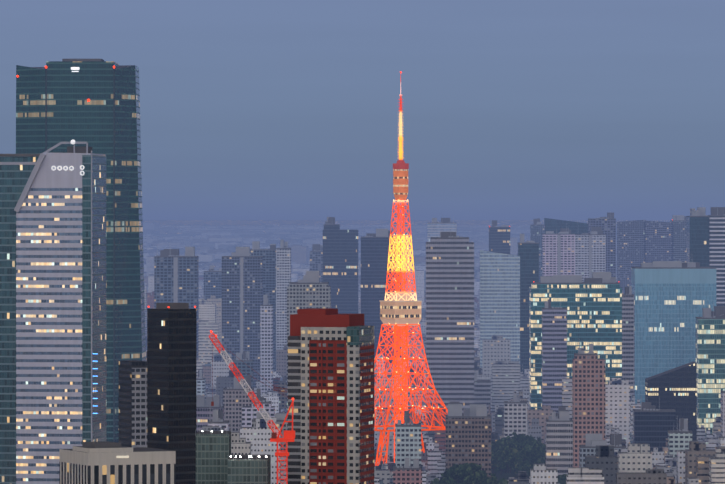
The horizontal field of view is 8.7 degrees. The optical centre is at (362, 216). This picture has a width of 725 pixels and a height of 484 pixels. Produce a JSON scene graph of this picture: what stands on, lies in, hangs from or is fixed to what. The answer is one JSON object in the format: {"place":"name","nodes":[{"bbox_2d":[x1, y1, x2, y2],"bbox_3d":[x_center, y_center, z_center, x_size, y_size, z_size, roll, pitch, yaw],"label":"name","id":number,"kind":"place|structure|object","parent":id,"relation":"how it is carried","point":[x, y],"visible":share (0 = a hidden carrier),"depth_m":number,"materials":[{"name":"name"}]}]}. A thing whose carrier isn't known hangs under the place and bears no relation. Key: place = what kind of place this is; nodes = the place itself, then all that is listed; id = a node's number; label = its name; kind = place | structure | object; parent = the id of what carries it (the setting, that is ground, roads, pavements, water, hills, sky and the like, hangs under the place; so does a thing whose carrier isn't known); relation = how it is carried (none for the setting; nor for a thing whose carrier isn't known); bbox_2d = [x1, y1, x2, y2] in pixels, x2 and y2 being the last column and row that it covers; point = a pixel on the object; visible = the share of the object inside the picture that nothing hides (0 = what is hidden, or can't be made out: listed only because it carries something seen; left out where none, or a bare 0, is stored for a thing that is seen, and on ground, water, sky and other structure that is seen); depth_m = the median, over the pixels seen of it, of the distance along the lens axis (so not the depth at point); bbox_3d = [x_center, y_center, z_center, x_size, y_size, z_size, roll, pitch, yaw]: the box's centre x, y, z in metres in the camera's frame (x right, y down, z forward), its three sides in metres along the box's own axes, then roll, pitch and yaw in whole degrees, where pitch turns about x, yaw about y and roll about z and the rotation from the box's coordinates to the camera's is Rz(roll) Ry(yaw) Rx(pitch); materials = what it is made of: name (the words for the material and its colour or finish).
{"place":"outdoors","nodes":[
{"label":"outdoors","id":0,"kind":"place"},
{"bbox_2d":[195,430,270,483],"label":"building under construction","id":1,"kind":"structure","parent":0,"point":[217,462],"depth_m":2214.25,"materials":[{"name":"metal"}]},
{"bbox_2d":[209,330,294,483],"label":"tower crane","id":2,"kind":"object","parent":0,"point":[289,435],"visible":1,"depth_m":2190.71,"materials":[{"name":"red metal"}]},
{"bbox_2d":[0,0,724,219],"label":"sky","id":3,"kind":"structure","parent":0,"point":[250,109],"materials":[{"name":"blue"}]},
{"bbox_2d":[143,220,669,266],"bbox_3d":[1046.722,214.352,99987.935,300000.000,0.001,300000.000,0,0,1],"label":"ground","id":4,"kind":"structure","parent":0,"point":[314,222],"depth_m":161523.31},
{"bbox_2d":[0,140,105,483],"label":"pale tower","id":5,"kind":"structure","parent":4,"relation":"on","point":[52,304],"depth_m":2696.51,"materials":[{"name":"grey glass"}]},
{"bbox_2d":[16,59,145,442],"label":"dark tower","id":6,"kind":"structure","parent":4,"relation":"on","point":[94,104],"depth_m":3399.21,"materials":[{"name":"teal glass"}]},
{"bbox_2d":[59,441,175,483],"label":"pilastered block","id":7,"kind":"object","parent":4,"relation":"on","point":[105,462],"visible":1,"depth_m":2415.54,"materials":[{"name":"beige concrete"}]},
{"bbox_2d":[119,360,146,447],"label":"high-rise building","id":8,"kind":"structure","parent":4,"relation":"on","point":[133,403],"depth_m":2597.56,"materials":[{"name":"concrete"}]},
{"bbox_2d":[147,303,195,483],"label":"dark office tower","id":9,"kind":"structure","parent":4,"relation":"on","point":[171,376],"depth_m":2490.86,"materials":[{"name":"glass"}]},
{"bbox_2d":[154,244,198,359],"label":"tower","id":10,"kind":"structure","parent":4,"relation":"on","point":[176,277],"depth_m":4995.86,"materials":[{"name":"concrete"}]},
{"bbox_2d":[196,370,205,399],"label":"building","id":11,"kind":"structure","parent":4,"relation":"on","point":[200,385],"depth_m":4295.27,"materials":[{"name":"concrete"}]},
{"bbox_2d":[196,395,223,432],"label":"building","id":12,"kind":"structure","parent":4,"relation":"on","point":[204,410],"depth_m":3544.94,"materials":[{"name":"concrete"}]},
{"bbox_2d":[204,265,221,299],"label":"building","id":13,"kind":"structure","parent":4,"relation":"on","point":[212,281],"depth_m":6195.87,"materials":[{"name":"concrete"}]},
{"bbox_2d":[208,409,228,430],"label":"building","id":14,"kind":"structure","parent":4,"relation":"on","point":[217,420],"depth_m":3147.54,"materials":[{"name":"concrete"}]},
{"bbox_2d":[223,376,253,431],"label":"building","id":15,"kind":"structure","parent":4,"relation":"on","point":[236,398],"depth_m":3694.71,"materials":[{"name":"concrete"}]},
{"bbox_2d":[222,247,262,386],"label":"tower","id":16,"kind":"structure","parent":4,"relation":"on","point":[242,285],"depth_m":4995.04,"materials":[{"name":"concrete"}]},
{"bbox_2d":[233,351,252,387],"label":"building","id":17,"kind":"structure","parent":4,"relation":"on","point":[244,357],"depth_m":4494.90,"materials":[{"name":"concrete"}]},
{"bbox_2d":[242,389,274,426],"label":"building","id":18,"kind":"structure","parent":4,"relation":"on","point":[247,414],"depth_m":3294.49,"materials":[{"name":"concrete"}]},
{"bbox_2d":[250,241,275,370],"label":"tower","id":19,"kind":"structure","parent":4,"relation":"on","point":[269,272],"depth_m":5594.90,"materials":[{"name":"concrete"}]},
{"bbox_2d":[260,295,272,394],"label":"building","id":20,"kind":"structure","parent":4,"relation":"on","point":[266,340],"depth_m":4594.69,"materials":[{"name":"concrete"}]},
{"bbox_2d":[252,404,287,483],"bbox_3d":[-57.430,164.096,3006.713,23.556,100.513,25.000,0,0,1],"label":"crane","id":21,"kind":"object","parent":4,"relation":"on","point":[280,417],"depth_m":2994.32,"materials":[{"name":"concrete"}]},
{"bbox_2d":[278,376,286,412],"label":"building","id":22,"kind":"structure","parent":4,"relation":"on","point":[282,398],"depth_m":4344.47,"materials":[{"name":"concrete"}]},
{"bbox_2d":[276,240,290,349],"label":"building","id":23,"kind":"structure","parent":4,"relation":"on","point":[283,265],"depth_m":5544.75,"materials":[{"name":"concrete"}]},
{"bbox_2d":[287,271,330,417],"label":"tower","id":24,"kind":"structure","parent":4,"relation":"on","point":[309,290],"depth_m":3994.26,"materials":[{"name":"concrete"}]},
{"bbox_2d":[310,244,322,281],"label":"building","id":25,"kind":"structure","parent":4,"relation":"on","point":[316,258],"depth_m":6794.53,"materials":[{"name":"concrete"}]},
{"bbox_2d":[288,308,373,483],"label":"high-rise building","id":26,"kind":"structure","parent":4,"relation":"on","point":[331,371],"depth_m":2241.14,"materials":[{"name":"red concrete"}]},
{"bbox_2d":[323,217,358,313],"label":"tower","id":27,"kind":"structure","parent":4,"relation":"on","point":[341,262],"depth_m":5994.06,"materials":[{"name":"blue glass"}]},
{"bbox_2d":[361,229,400,367],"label":"tower","id":28,"kind":"structure","parent":4,"relation":"on","point":[375,252],"depth_m":5593.58,"materials":[{"name":"blue glass"}]},
{"bbox_2d":[393,450,421,483],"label":"building","id":29,"kind":"structure","parent":4,"relation":"on","point":[407,474],"depth_m":3143.32,"materials":[{"name":"pink concrete"}]},
{"bbox_2d":[395,411,420,465],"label":"building","id":30,"kind":"structure","parent":4,"relation":"on","point":[407,436],"depth_m":3293.29,"materials":[{"name":"concrete"}]},
{"bbox_2d":[374,76,447,465],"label":"lattice tower","id":31,"kind":"structure","parent":4,"relation":"on","point":[403,329],"depth_m":3590.55,"materials":[{"name":"orange metal"}]},
{"bbox_2d":[380,293,421,325],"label":"main observation deck","id":32,"kind":"structure","parent":31,"relation":"attached to","point":[400,311],"depth_m":3585.26,"materials":[{"name":"white metal"}]},
{"bbox_2d":[393,160,408,199],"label":"upper observation deck","id":33,"kind":"structure","parent":31,"relation":"attached to","point":[400,179],"depth_m":3588.92,"materials":[{"name":"metal"}]},
{"bbox_2d":[375,199,438,408],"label":"tower lights","id":34,"kind":"object","parent":31,"relation":"attached to","point":[413,332],"visible":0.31,"depth_m":3594.14},
{"bbox_2d":[143,223,724,483],"bbox_3d":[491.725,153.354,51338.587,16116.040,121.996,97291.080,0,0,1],"label":"distant city buildings","id":35,"kind":"structure","parent":4,"relation":"on","point":[701,460],"depth_m":4511.92,"materials":[{"name":"concrete"},{"name":"glass"}]},
{"bbox_2d":[427,214,456,241],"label":"building","id":36,"kind":"structure","parent":4,"relation":"on","point":[435,228],"depth_m":6792.70,"materials":[{"name":"concrete"}]},
{"bbox_2d":[426,232,473,434],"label":"tower","id":37,"kind":"structure","parent":4,"relation":"on","point":[450,308],"depth_m":3992.87,"materials":[{"name":"metal"}]},
{"bbox_2d":[445,402,490,478],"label":"building","id":38,"kind":"structure","parent":4,"relation":"on","point":[468,436],"depth_m":3492.83,"materials":[{"name":"concrete"}]},
{"bbox_2d":[474,374,490,411],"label":"building","id":39,"kind":"structure","parent":4,"relation":"on","point":[482,391],"depth_m":4292.51,"materials":[{"name":"concrete"}]},
{"bbox_2d":[489,220,509,253],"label":"building","id":40,"kind":"structure","parent":4,"relation":"on","point":[499,239],"depth_m":6991.69,"materials":[{"name":"blue glass"}]},
{"bbox_2d":[480,250,519,367],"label":"tower","id":41,"kind":"structure","parent":4,"relation":"on","point":[499,293],"depth_m":4992.16,"materials":[{"name":"metal"}]},
{"bbox_2d":[491,461,528,480],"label":"terrain park mound","id":42,"kind":"object","parent":4,"relation":"on","point":[504,475],"visible":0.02,"depth_m":3753.29,"materials":[{"name":"grey"}]},
{"bbox_2d":[491,432,545,477],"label":"park trees","id":43,"kind":"object","parent":42,"relation":"on","point":[516,450],"visible":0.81,"depth_m":3758.00,"materials":[{"name":"green plant"}]},
{"bbox_2d":[504,393,526,436],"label":"building","id":44,"kind":"structure","parent":4,"relation":"on","point":[515,414],"depth_m":3892.31,"materials":[{"name":"concrete"}]},
{"bbox_2d":[518,234,538,373],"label":"tower","id":45,"kind":"structure","parent":4,"relation":"on","point":[528,252],"depth_m":5191.82,"materials":[{"name":"teal glass"}]},
{"bbox_2d":[530,218,543,281],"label":"building","id":46,"kind":"structure","parent":4,"relation":"on","point":[536,229],"depth_m":7490.89,"materials":[{"name":"concrete"}]},
{"bbox_2d":[542,299,566,412],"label":"tower","id":47,"kind":"structure","parent":4,"relation":"on","point":[554,346],"depth_m":4141.88,"materials":[{"name":"concrete"}]},
{"bbox_2d":[542,228,574,275],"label":"building","id":48,"kind":"structure","parent":4,"relation":"on","point":[558,253],"depth_m":5991.14,"materials":[{"name":"concrete"}]},
{"bbox_2d":[546,406,572,483],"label":"building","id":49,"kind":"structure","parent":4,"relation":"on","point":[559,441],"depth_m":3492.09,"materials":[{"name":"concrete"}]},
{"bbox_2d":[544,218,587,233],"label":"building","id":50,"kind":"structure","parent":4,"relation":"on","point":[555,225],"depth_m":6590.81,"materials":[{"name":"teal glass"}]},
{"bbox_2d":[529,272,621,408],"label":"tower","id":51,"kind":"structure","parent":4,"relation":"on","point":[593,305],"depth_m":4191.67,"materials":[{"name":"teal glass"}]},
{"bbox_2d":[572,344,604,467],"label":"pink tower","id":52,"kind":"structure","parent":4,"relation":"on","point":[588,391],"depth_m":3491.87,"materials":[{"name":"concrete"}]},
{"bbox_2d":[575,227,605,281],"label":"building","id":53,"kind":"structure","parent":4,"relation":"on","point":[590,252],"depth_m":5990.72,"materials":[{"name":"concrete"}]},
{"bbox_2d":[588,213,615,276],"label":"building","id":54,"kind":"structure","parent":4,"relation":"on","point":[607,224],"depth_m":6490.20,"materials":[{"name":"concrete"}]},
{"bbox_2d":[579,428,625,467],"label":"building","id":55,"kind":"structure","parent":4,"relation":"on","point":[592,442],"depth_m":3299.28,"materials":[{"name":"concrete"}]},
{"bbox_2d":[622,286,633,395],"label":"building","id":56,"kind":"structure","parent":4,"relation":"on","point":[628,335],"depth_m":4291.10,"materials":[{"name":"concrete"}]},
{"bbox_2d":[617,220,645,293],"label":"building","id":57,"kind":"structure","parent":4,"relation":"on","point":[631,246],"depth_m":7189.52,"materials":[{"name":"concrete"}]},
{"bbox_2d":[633,396,674,451],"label":"building","id":58,"kind":"structure","parent":4,"relation":"on","point":[652,425],"depth_m":3591.29,"materials":[{"name":"blue glass"}]},
{"bbox_2d":[644,221,672,262],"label":"building","id":59,"kind":"structure","parent":4,"relation":"on","point":[659,241],"depth_m":7189.05,"materials":[{"name":"concrete"}]},
{"bbox_2d":[645,361,696,440],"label":"dark tower","id":60,"kind":"structure","parent":4,"relation":"on","point":[675,389],"depth_m":3790.95,"materials":[{"name":"glass"}]},
{"bbox_2d":[631,261,715,403],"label":"tower","id":61,"kind":"structure","parent":4,"relation":"on","point":[672,299],"depth_m":4490.63,"materials":[{"name":"blue glass"}]},
{"bbox_2d":[670,215,685,261],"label":"building","id":62,"kind":"structure","parent":4,"relation":"on","point":[679,237],"depth_m":7188.72,"materials":[{"name":"metal"}]},
{"bbox_2d":[668,418,691,456],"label":"building","id":63,"kind":"structure","parent":4,"relation":"on","point":[680,438],"depth_m":3391.23,"materials":[{"name":"concrete"}]},
{"bbox_2d":[686,207,709,266],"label":"building","id":64,"kind":"structure","parent":4,"relation":"on","point":[697,234],"depth_m":4989.95,"materials":[{"name":"teal glass"}]},
{"bbox_2d":[696,302,724,433],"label":"tower","id":65,"kind":"structure","parent":4,"relation":"on","point":[710,343],"depth_m":3990.54,"materials":[{"name":"green glass"}]},
{"bbox_2d":[708,206,724,305],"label":"building","id":66,"kind":"structure","parent":4,"relation":"on","point":[717,239],"depth_m":4989.71,"materials":[{"name":"concrete"}]},
{"bbox_2d":[721,391,724,436],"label":"building","id":67,"kind":"structure","parent":4,"relation":"on","point":[722,413],"depth_m":3692.20,"materials":[{"name":"metal"}]},
{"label":"park mound","id":68,"kind":"object","parent":4,"relation":"on","visible":0},
{"bbox_2d":[558,474,567,483],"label":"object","id":69,"kind":"object","parent":68,"relation":"on","point":[561,479],"visible":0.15,"depth_m":3484.11,"materials":[{"name":"plant"}]},
{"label":"park mound","id":70,"kind":"object","parent":4,"relation":"on","visible":0},
{"bbox_2d":[374,450,393,460],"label":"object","id":71,"kind":"object","parent":70,"relation":"on","point":[391,458],"depth_m":3790.71,"materials":[{"name":"plant"}]},
{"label":"park mound","id":72,"kind":"object","parent":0,"visible":0},
{"bbox_2d":[431,462,508,483],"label":"park trees","id":73,"kind":"object","parent":72,"relation":"on","point":[470,473],"visible":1,"depth_m":3378.95,"materials":[{"name":"green plant"}]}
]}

